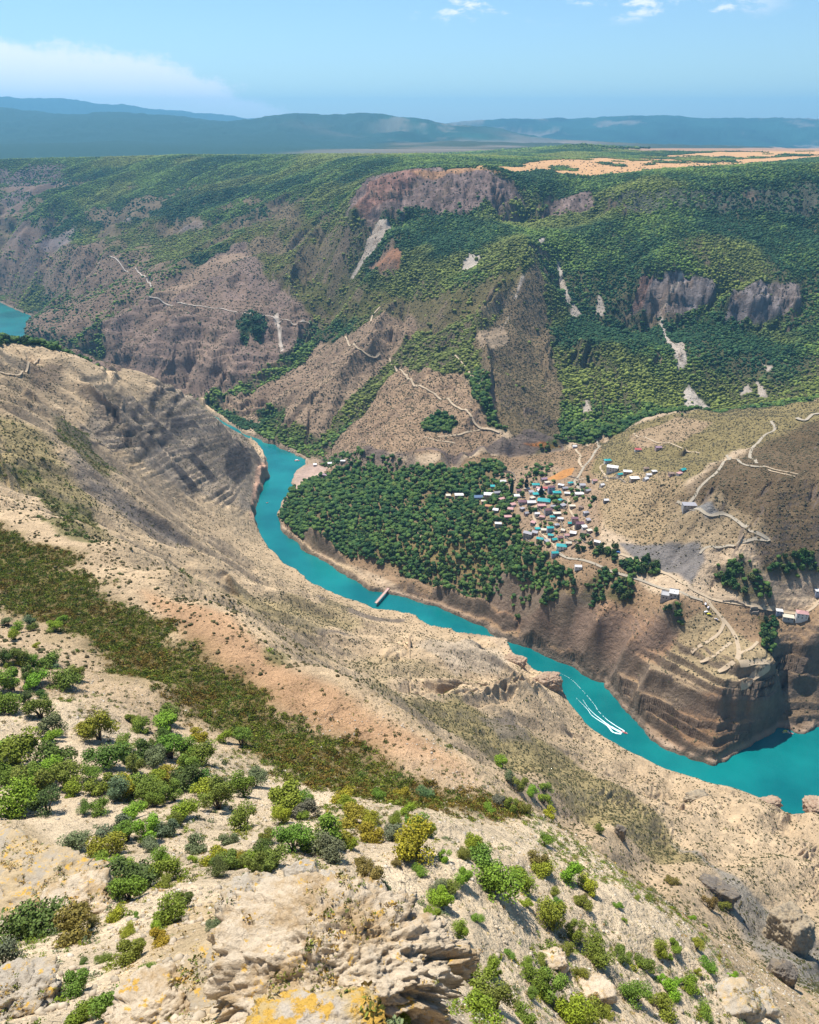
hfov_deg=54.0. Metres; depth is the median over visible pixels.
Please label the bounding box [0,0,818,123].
sky
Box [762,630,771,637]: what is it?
broadleaf tree
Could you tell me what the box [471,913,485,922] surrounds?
shrub
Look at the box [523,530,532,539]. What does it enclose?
house
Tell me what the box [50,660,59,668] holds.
shrub
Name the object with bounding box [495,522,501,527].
house
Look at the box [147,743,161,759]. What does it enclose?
shrub
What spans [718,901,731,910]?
shrub
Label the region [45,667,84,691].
shrub
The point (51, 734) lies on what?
shrub
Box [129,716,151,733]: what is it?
shrub
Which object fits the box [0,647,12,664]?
shrub
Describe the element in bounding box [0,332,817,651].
trees
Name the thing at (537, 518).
ruined wall
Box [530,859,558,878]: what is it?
shrub
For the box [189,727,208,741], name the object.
shrub
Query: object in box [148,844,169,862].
shrub
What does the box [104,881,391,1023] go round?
ochre tufts
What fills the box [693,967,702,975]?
shrub
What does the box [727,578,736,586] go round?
broadleaf tree
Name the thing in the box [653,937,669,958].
shrub
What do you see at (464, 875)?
shrub
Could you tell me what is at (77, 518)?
gully brush
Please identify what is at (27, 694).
shrub
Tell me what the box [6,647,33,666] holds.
shrub
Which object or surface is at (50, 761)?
shrub
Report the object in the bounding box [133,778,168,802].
shrub
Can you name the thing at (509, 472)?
ruined wall
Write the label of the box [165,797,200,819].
shrub
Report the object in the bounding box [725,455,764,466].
dirt road
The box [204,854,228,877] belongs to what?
shrub
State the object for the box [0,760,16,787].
shrub
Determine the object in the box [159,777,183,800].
shrub
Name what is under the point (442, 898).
shrub
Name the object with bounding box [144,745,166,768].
shrub
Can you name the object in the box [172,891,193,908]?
shrub
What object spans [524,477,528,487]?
poplar
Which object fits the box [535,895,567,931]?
shrub
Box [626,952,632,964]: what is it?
shrub
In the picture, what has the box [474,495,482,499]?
house
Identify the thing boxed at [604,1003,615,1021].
shrub
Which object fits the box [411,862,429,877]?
shrub
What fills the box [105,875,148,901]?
shrub
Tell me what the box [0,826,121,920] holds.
crag
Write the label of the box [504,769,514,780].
shrub
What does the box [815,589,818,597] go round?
house
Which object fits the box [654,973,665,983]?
shrub
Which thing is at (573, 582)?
broadleaf tree
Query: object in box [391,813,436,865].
shrub
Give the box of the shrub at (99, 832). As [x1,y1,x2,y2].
[93,813,131,842]
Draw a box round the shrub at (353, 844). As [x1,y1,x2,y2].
[342,836,359,849]
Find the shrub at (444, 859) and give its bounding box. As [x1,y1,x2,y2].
[437,849,451,863]
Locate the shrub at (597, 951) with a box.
[581,932,617,969]
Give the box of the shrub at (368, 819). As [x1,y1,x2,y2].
[360,816,377,830]
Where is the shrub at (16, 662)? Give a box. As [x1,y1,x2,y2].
[11,657,27,664]
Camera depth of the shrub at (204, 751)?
197.44 m
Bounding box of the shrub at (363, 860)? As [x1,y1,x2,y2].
[354,855,374,869]
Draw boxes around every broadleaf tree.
[434,578,439,586]
[486,590,492,597]
[536,539,542,544]
[538,562,544,567]
[569,579,576,586]
[575,544,580,551]
[590,592,598,598]
[611,543,618,548]
[615,588,622,595]
[621,559,628,566]
[625,588,631,596]
[663,603,672,610]
[721,575,728,581]
[723,569,731,575]
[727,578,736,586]
[741,586,748,594]
[748,573,754,580]
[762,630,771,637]
[762,637,769,644]
[764,585,772,591]
[770,621,778,626]
[786,561,794,568]
[798,564,805,570]
[799,553,804,560]
[808,563,816,570]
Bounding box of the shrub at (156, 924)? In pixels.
[149,920,164,938]
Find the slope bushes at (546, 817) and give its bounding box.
[0,495,818,1013]
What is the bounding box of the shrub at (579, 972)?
[572,966,589,981]
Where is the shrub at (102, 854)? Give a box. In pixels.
[91,849,108,860]
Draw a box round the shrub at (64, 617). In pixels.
[56,614,68,623]
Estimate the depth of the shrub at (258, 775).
187.21 m
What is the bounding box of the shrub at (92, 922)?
[85,914,99,928]
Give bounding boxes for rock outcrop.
[0,955,61,1021]
[40,867,119,925]
[101,954,193,1023]
[214,871,273,917]
[539,946,568,974]
[576,973,617,1004]
[714,976,766,1023]
[755,986,783,1020]
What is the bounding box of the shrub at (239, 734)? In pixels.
[231,726,253,745]
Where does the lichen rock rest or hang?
on the terrain at (600, 642)
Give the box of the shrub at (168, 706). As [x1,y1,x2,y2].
[158,702,180,715]
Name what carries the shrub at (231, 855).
on the terrain at (600, 642)
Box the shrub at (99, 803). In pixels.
[89,795,109,816]
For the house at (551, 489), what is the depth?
1186.39 m
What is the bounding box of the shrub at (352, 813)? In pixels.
[335,801,364,829]
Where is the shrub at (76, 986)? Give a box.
[58,967,88,999]
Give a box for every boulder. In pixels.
[283,858,318,876]
[320,869,335,875]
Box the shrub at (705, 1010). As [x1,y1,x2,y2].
[694,997,713,1023]
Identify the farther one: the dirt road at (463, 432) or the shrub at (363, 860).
the dirt road at (463, 432)
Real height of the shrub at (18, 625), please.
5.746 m
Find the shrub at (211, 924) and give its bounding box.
[205,916,220,931]
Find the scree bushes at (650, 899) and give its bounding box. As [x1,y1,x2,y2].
[0,679,769,1023]
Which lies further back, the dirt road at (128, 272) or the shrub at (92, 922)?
the dirt road at (128, 272)
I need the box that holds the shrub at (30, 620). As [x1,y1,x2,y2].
[20,615,35,626]
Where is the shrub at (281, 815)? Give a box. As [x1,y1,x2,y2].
[270,804,291,823]
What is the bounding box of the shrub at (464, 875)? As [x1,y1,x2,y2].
[452,866,472,884]
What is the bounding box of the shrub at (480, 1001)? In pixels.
[462,989,506,1023]
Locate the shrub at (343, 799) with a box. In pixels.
[335,793,356,809]
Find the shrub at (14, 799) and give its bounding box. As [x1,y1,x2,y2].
[0,774,39,819]
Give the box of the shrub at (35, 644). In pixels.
[31,642,40,647]
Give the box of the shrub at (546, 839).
[537,831,554,845]
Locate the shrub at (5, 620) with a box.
[0,617,13,625]
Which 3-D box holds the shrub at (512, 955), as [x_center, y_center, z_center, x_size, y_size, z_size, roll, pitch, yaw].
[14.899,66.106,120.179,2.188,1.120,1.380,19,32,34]
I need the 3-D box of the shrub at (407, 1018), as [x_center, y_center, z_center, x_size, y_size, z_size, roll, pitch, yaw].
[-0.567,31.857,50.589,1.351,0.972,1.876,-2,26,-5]
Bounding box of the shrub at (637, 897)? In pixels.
[634,893,640,901]
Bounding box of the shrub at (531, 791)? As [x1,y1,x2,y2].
[526,783,538,797]
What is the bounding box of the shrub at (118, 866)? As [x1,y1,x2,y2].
[104,856,158,888]
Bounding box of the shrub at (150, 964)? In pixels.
[138,961,156,968]
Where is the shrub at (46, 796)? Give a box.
[23,783,60,817]
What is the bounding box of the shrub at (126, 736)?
[113,732,135,750]
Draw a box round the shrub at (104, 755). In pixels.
[80,740,132,769]
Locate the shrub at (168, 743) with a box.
[154,733,186,758]
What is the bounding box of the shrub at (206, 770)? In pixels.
[188,767,212,791]
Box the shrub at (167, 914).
[151,889,186,926]
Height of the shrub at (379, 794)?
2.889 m
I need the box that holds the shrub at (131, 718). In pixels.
[124,714,140,723]
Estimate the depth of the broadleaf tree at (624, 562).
978.77 m
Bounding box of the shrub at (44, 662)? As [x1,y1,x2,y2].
[34,649,62,668]
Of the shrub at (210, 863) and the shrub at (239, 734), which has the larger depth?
the shrub at (239, 734)
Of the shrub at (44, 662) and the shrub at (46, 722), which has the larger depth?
the shrub at (44, 662)
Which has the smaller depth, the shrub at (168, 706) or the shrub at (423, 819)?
the shrub at (423, 819)
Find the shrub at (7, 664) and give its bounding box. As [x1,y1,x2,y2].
[3,661,12,667]
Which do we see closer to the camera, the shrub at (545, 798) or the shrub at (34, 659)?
the shrub at (34, 659)
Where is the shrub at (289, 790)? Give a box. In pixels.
[267,777,303,813]
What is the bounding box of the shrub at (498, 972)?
[494,969,502,976]
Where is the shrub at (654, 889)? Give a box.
[649,885,658,893]
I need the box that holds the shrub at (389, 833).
[382,822,401,841]
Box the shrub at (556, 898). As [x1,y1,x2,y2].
[552,896,561,903]
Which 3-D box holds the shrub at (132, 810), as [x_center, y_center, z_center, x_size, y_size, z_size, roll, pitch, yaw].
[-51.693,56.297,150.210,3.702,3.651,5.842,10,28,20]
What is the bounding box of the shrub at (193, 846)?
[184,832,207,854]
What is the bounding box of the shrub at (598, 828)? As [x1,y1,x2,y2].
[593,823,604,834]
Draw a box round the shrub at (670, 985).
[662,978,682,1002]
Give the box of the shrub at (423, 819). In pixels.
[410,811,436,836]
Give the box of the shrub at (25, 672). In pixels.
[20,664,39,680]
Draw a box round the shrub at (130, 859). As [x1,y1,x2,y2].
[125,856,138,869]
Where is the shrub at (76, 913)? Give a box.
[51,900,92,949]
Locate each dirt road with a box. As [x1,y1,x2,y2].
[0,358,39,374]
[97,256,151,286]
[149,296,309,324]
[275,316,282,346]
[345,336,379,357]
[389,357,499,432]
[438,427,487,436]
[532,505,560,553]
[559,553,702,600]
[567,498,574,529]
[573,438,600,492]
[575,449,582,466]
[576,464,607,482]
[619,553,818,613]
[633,433,699,452]
[676,500,769,552]
[689,457,731,501]
[691,613,724,653]
[700,642,731,662]
[704,597,740,672]
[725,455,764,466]
[738,641,758,653]
[738,659,770,689]
[748,421,776,462]
[796,413,818,419]
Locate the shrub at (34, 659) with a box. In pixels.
[26,654,39,666]
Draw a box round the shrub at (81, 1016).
[63,996,95,1023]
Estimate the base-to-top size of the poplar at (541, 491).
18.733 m
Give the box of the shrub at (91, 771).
[80,763,103,783]
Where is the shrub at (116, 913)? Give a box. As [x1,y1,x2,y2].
[103,901,125,922]
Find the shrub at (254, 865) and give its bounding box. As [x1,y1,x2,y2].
[237,850,266,872]
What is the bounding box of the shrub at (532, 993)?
[527,985,538,1000]
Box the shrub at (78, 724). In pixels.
[74,721,86,735]
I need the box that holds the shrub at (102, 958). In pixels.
[93,951,113,964]
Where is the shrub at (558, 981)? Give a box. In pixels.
[538,966,569,1003]
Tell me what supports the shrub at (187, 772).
on the terrain at (600, 642)
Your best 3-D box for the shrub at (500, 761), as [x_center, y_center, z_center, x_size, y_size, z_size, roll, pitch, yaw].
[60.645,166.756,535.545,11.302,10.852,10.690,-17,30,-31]
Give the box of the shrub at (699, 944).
[692,936,705,951]
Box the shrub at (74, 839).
[56,829,92,850]
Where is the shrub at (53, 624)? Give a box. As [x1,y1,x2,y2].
[46,620,63,632]
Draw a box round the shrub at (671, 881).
[664,874,680,885]
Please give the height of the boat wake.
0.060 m
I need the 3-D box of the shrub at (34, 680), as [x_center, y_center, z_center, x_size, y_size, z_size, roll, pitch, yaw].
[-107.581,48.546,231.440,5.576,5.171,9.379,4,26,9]
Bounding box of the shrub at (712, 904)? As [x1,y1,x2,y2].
[701,894,718,909]
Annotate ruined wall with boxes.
[503,471,515,482]
[533,507,544,519]
[563,534,577,548]
[603,476,625,483]
[723,600,745,605]
[749,606,758,613]
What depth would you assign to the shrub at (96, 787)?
164.32 m
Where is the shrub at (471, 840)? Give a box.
[464,831,482,852]
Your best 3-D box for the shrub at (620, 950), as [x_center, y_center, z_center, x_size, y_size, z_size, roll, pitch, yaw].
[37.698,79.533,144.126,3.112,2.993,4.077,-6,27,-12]
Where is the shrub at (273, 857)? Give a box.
[258,843,287,872]
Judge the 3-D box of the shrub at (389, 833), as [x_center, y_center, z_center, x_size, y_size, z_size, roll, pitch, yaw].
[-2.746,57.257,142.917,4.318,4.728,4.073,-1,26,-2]
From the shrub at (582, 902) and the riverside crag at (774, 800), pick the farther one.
the riverside crag at (774, 800)
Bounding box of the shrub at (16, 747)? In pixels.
[0,725,41,768]
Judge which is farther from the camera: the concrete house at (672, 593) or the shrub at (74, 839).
the concrete house at (672, 593)
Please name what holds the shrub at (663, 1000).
on the terrain at (600, 642)
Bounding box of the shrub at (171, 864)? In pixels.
[148,853,187,882]
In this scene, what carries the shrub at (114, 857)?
on the terrain at (600, 642)
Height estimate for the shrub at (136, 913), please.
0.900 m
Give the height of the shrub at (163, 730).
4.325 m
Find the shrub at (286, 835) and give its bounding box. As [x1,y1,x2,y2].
[271,821,312,854]
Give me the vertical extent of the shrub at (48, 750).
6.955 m
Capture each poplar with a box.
[509,481,513,492]
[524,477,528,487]
[539,486,543,496]
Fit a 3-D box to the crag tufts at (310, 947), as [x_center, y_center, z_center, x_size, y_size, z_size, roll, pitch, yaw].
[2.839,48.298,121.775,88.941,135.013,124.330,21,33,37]
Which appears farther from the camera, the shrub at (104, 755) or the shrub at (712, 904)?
the shrub at (712, 904)
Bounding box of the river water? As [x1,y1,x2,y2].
[0,303,818,813]
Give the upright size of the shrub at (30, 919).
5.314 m
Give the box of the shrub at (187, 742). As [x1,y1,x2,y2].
[176,733,196,757]
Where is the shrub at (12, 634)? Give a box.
[7,628,20,639]
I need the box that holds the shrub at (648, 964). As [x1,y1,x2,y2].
[633,952,655,973]
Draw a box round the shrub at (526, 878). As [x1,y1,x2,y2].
[508,864,538,896]
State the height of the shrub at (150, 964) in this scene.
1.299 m
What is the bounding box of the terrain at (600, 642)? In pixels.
[0,96,818,1023]
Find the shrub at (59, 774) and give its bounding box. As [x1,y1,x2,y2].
[48,759,84,787]
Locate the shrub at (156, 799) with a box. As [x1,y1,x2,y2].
[144,791,164,807]
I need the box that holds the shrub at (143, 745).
[121,738,151,764]
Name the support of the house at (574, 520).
on the terrain at (600, 642)
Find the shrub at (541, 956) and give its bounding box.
[536,951,547,966]
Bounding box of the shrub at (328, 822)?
[296,812,342,854]
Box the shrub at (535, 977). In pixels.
[519,961,549,993]
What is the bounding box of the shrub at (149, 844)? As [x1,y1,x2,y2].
[140,834,159,852]
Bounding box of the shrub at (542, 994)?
[537,988,550,1001]
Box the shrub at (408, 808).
[398,802,415,816]
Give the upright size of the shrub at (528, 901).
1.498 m
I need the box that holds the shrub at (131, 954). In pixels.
[108,937,146,969]
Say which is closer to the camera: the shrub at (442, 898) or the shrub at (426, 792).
the shrub at (442, 898)
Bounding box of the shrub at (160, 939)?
[149,926,170,948]
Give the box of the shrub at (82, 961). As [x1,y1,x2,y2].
[79,956,88,964]
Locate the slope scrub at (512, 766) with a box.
[0,344,818,992]
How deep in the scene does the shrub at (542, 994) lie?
115.34 m
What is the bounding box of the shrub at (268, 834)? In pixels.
[258,826,276,841]
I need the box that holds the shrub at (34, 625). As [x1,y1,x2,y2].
[26,622,39,630]
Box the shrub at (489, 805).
[483,802,496,812]
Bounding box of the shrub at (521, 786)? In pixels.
[511,776,529,791]
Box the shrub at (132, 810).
[122,799,147,820]
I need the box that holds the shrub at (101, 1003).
[86,981,119,1020]
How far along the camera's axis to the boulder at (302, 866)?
107.14 m
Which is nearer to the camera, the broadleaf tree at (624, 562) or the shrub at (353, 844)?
the shrub at (353, 844)
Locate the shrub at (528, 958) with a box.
[521,955,532,964]
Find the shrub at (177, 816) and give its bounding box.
[167,810,183,826]
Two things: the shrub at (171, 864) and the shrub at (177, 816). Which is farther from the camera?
the shrub at (177, 816)
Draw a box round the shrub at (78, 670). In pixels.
[66,664,84,680]
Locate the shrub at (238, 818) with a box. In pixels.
[226,799,257,830]
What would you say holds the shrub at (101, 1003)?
on the terrain at (600, 642)
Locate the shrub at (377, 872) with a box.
[355,863,385,880]
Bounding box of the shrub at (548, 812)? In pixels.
[542,804,556,820]
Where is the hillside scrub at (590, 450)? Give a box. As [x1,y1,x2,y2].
[0,156,818,755]
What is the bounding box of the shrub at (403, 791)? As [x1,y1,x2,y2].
[392,786,410,795]
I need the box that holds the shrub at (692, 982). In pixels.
[681,973,700,995]
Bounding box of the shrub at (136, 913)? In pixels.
[133,911,138,917]
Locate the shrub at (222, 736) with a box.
[215,729,232,744]
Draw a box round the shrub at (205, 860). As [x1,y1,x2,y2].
[198,844,227,866]
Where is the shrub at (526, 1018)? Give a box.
[513,1001,537,1023]
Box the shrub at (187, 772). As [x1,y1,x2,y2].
[169,763,203,793]
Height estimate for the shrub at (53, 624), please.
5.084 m
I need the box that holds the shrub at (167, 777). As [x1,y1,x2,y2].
[159,764,185,785]
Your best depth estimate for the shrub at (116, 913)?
95.22 m
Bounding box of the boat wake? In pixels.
[562,674,623,733]
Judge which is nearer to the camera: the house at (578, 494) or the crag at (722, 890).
the crag at (722, 890)
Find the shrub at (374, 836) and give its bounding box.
[358,820,384,843]
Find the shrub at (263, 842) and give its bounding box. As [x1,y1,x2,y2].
[252,837,274,853]
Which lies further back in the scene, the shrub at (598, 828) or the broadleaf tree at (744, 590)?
the broadleaf tree at (744, 590)
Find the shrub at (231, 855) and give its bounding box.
[214,848,241,869]
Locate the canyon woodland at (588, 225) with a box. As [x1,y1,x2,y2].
[0,143,818,466]
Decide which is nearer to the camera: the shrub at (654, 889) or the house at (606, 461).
the shrub at (654, 889)
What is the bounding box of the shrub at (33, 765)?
[15,761,47,776]
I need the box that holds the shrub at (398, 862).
[390,858,401,866]
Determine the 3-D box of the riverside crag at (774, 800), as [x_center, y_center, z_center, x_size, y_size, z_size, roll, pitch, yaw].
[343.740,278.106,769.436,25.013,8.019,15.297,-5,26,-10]
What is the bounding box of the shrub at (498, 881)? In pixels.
[469,862,525,903]
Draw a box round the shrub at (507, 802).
[503,796,519,811]
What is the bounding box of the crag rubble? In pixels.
[0,841,806,1022]
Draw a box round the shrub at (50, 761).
[29,753,62,781]
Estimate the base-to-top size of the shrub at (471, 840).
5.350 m
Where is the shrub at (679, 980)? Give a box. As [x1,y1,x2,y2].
[672,976,682,984]
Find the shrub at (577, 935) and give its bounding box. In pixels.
[564,918,586,942]
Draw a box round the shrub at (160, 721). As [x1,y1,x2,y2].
[152,709,177,732]
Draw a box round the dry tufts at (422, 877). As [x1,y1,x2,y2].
[0,665,818,1023]
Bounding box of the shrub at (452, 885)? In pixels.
[439,878,461,895]
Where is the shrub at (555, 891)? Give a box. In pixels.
[550,886,560,895]
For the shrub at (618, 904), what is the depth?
160.93 m
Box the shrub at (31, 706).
[20,696,55,718]
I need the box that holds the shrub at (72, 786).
[61,774,81,798]
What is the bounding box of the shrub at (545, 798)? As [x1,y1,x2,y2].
[538,793,552,804]
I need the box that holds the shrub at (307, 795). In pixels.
[298,788,313,801]
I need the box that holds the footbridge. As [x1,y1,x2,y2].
[375,588,389,603]
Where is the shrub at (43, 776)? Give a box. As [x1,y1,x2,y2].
[9,763,54,795]
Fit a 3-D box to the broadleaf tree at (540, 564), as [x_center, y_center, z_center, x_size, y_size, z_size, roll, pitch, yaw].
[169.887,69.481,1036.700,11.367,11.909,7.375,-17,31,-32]
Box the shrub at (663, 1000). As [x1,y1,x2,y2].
[653,992,678,1023]
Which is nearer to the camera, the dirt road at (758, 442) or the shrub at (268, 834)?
the shrub at (268, 834)
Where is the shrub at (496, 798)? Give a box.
[492,792,505,806]
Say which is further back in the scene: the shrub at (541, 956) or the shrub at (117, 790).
the shrub at (117, 790)
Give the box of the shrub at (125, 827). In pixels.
[112,819,134,840]
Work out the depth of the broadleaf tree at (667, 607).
903.13 m
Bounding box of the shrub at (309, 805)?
[292,796,322,818]
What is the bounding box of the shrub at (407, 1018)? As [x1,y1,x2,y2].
[396,1012,411,1023]
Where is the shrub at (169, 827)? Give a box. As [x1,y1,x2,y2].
[154,818,179,837]
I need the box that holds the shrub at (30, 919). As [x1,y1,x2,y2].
[0,895,69,941]
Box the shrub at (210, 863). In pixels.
[208,857,235,869]
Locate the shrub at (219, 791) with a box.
[197,774,234,809]
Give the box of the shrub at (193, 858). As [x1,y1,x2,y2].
[186,855,197,862]
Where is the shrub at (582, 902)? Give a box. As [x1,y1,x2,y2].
[573,894,594,911]
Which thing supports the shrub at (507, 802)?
on the terrain at (600, 642)
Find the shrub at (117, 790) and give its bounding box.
[107,772,130,800]
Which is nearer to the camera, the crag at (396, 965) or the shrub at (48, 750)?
the crag at (396, 965)
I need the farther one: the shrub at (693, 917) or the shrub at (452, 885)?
the shrub at (693, 917)
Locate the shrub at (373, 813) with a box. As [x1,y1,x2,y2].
[361,809,379,823]
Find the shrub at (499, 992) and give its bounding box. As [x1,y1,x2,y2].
[482,978,520,1010]
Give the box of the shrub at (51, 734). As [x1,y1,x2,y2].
[41,728,63,740]
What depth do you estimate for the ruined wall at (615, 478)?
1154.00 m
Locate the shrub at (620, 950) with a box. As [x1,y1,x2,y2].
[615,943,629,966]
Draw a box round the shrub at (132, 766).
[125,753,145,773]
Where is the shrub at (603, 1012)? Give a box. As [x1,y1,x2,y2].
[577,996,609,1023]
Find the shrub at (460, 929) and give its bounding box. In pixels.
[449,918,469,938]
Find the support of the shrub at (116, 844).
on the terrain at (600, 642)
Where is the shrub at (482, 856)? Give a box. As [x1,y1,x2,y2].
[467,841,503,877]
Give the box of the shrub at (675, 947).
[669,937,682,952]
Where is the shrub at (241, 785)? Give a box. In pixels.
[227,769,255,797]
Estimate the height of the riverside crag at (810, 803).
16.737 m
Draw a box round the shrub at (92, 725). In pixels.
[76,708,120,740]
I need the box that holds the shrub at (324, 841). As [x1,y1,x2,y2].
[307,829,346,864]
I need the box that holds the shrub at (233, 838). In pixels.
[218,833,238,845]
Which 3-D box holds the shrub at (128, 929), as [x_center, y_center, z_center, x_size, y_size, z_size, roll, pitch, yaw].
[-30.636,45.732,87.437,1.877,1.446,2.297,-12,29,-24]
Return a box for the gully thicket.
[0,153,817,994]
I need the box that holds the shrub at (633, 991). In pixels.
[616,979,652,1009]
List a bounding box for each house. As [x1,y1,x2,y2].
[454,493,463,498]
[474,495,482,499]
[484,492,493,497]
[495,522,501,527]
[504,515,511,519]
[518,500,526,505]
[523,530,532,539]
[527,500,535,505]
[532,483,539,487]
[537,498,550,503]
[537,504,545,508]
[544,507,551,515]
[546,526,553,533]
[547,485,555,493]
[551,551,558,557]
[553,512,560,516]
[556,543,566,550]
[570,530,576,536]
[571,517,578,524]
[574,492,583,496]
[574,520,583,529]
[574,564,581,570]
[579,483,585,487]
[594,539,600,544]
[604,459,611,463]
[606,464,618,474]
[623,470,631,475]
[629,476,639,482]
[654,446,661,450]
[660,588,678,602]
[681,502,696,513]
[776,608,783,615]
[782,613,794,622]
[795,610,808,622]
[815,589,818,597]
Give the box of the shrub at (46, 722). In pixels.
[36,711,68,735]
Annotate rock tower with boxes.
[762,900,815,957]
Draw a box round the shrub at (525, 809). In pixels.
[518,802,531,814]
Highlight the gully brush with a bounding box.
[0,342,438,695]
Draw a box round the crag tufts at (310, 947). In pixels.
[0,830,771,1023]
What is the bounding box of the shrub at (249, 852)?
[238,844,268,868]
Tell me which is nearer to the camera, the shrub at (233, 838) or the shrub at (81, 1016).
the shrub at (81, 1016)
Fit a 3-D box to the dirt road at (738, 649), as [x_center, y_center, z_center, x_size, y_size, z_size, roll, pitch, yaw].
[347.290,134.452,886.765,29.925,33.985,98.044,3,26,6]
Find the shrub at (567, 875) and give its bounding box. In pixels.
[558,860,582,888]
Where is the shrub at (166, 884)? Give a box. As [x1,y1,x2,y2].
[159,872,175,888]
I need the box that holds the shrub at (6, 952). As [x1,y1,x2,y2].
[0,934,28,965]
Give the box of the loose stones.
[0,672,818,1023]
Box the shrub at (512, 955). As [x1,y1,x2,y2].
[504,948,515,959]
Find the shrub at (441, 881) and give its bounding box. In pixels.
[427,877,447,895]
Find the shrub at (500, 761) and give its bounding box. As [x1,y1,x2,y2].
[494,753,507,767]
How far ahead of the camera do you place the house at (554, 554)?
1036.32 m
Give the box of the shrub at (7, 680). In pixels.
[0,666,19,689]
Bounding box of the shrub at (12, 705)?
[0,691,22,714]
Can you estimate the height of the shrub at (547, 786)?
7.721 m
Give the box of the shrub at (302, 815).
[296,810,310,819]
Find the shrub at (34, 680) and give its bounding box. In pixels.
[22,668,49,689]
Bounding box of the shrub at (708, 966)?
[698,955,718,974]
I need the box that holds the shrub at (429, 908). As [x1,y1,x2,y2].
[423,904,441,916]
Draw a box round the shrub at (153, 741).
[149,739,158,745]
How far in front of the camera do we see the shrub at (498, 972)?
110.09 m
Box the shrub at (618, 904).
[612,902,623,908]
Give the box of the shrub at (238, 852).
[235,849,245,858]
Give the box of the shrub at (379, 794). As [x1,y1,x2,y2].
[371,787,386,800]
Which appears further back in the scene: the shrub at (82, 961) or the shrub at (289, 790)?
the shrub at (289, 790)
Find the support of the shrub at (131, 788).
on the terrain at (600, 642)
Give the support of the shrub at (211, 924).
on the terrain at (600, 642)
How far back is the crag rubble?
77.65 m
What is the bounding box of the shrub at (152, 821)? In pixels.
[131,812,160,842]
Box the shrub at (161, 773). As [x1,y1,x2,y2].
[149,768,166,784]
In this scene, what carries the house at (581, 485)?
on the terrain at (600, 642)
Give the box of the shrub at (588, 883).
[577,871,598,896]
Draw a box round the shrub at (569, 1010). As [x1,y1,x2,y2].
[554,991,597,1023]
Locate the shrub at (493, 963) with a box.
[483,953,500,983]
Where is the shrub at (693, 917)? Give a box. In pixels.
[688,915,696,920]
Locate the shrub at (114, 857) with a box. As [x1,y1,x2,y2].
[102,854,124,861]
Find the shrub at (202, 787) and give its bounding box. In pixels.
[189,777,214,800]
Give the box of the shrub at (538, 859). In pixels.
[527,849,549,863]
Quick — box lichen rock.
[242,986,386,1023]
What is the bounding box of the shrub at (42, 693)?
[35,689,48,699]
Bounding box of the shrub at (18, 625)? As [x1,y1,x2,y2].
[10,619,24,630]
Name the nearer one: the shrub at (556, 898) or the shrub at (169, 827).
the shrub at (169, 827)
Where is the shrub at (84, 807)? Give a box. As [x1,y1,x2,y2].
[75,798,91,813]
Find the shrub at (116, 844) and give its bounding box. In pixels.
[84,831,126,858]
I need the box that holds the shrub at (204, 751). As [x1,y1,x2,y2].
[180,739,217,766]
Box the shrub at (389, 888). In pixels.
[382,880,391,890]
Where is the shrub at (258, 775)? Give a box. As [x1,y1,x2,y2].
[248,765,268,786]
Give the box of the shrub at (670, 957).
[666,953,673,960]
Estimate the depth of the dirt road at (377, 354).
1770.55 m
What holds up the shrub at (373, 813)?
on the terrain at (600, 642)
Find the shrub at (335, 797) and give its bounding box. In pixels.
[329,784,354,803]
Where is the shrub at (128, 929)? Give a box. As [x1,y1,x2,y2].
[118,920,135,938]
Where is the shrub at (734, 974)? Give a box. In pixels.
[726,971,738,977]
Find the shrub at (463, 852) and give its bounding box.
[455,846,470,861]
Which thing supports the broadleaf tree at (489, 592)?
on the terrain at (600, 642)
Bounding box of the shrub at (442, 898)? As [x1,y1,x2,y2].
[426,884,454,906]
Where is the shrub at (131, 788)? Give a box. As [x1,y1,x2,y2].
[114,771,135,794]
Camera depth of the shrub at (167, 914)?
88.01 m
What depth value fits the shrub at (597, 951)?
137.07 m
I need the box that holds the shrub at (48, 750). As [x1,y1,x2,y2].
[27,739,78,764]
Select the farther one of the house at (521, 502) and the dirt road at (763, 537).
the house at (521, 502)
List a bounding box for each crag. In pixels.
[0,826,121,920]
[180,933,219,1011]
[203,871,481,1023]
[504,652,526,667]
[533,671,562,691]
[614,824,626,841]
[683,789,709,801]
[699,873,741,911]
[758,795,783,807]
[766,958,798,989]
[802,795,818,811]
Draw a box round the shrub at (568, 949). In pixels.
[557,941,574,955]
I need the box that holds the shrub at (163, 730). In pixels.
[153,727,170,740]
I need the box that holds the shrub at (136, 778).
[128,771,160,798]
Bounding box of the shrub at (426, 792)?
[415,784,434,797]
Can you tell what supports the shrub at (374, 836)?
on the terrain at (600, 642)
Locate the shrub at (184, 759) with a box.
[177,753,199,769]
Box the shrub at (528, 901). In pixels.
[518,898,533,906]
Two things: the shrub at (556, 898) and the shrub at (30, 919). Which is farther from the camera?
the shrub at (556, 898)
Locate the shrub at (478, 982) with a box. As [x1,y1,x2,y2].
[465,962,493,992]
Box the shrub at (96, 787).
[81,772,113,796]
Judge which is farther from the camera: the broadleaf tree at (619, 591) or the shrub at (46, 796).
the broadleaf tree at (619, 591)
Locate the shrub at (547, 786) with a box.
[539,781,554,792]
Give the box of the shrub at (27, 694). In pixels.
[19,689,34,702]
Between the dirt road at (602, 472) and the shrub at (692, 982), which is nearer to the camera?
the shrub at (692, 982)
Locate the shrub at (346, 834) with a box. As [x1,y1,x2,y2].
[333,830,354,843]
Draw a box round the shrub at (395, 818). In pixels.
[388,811,401,824]

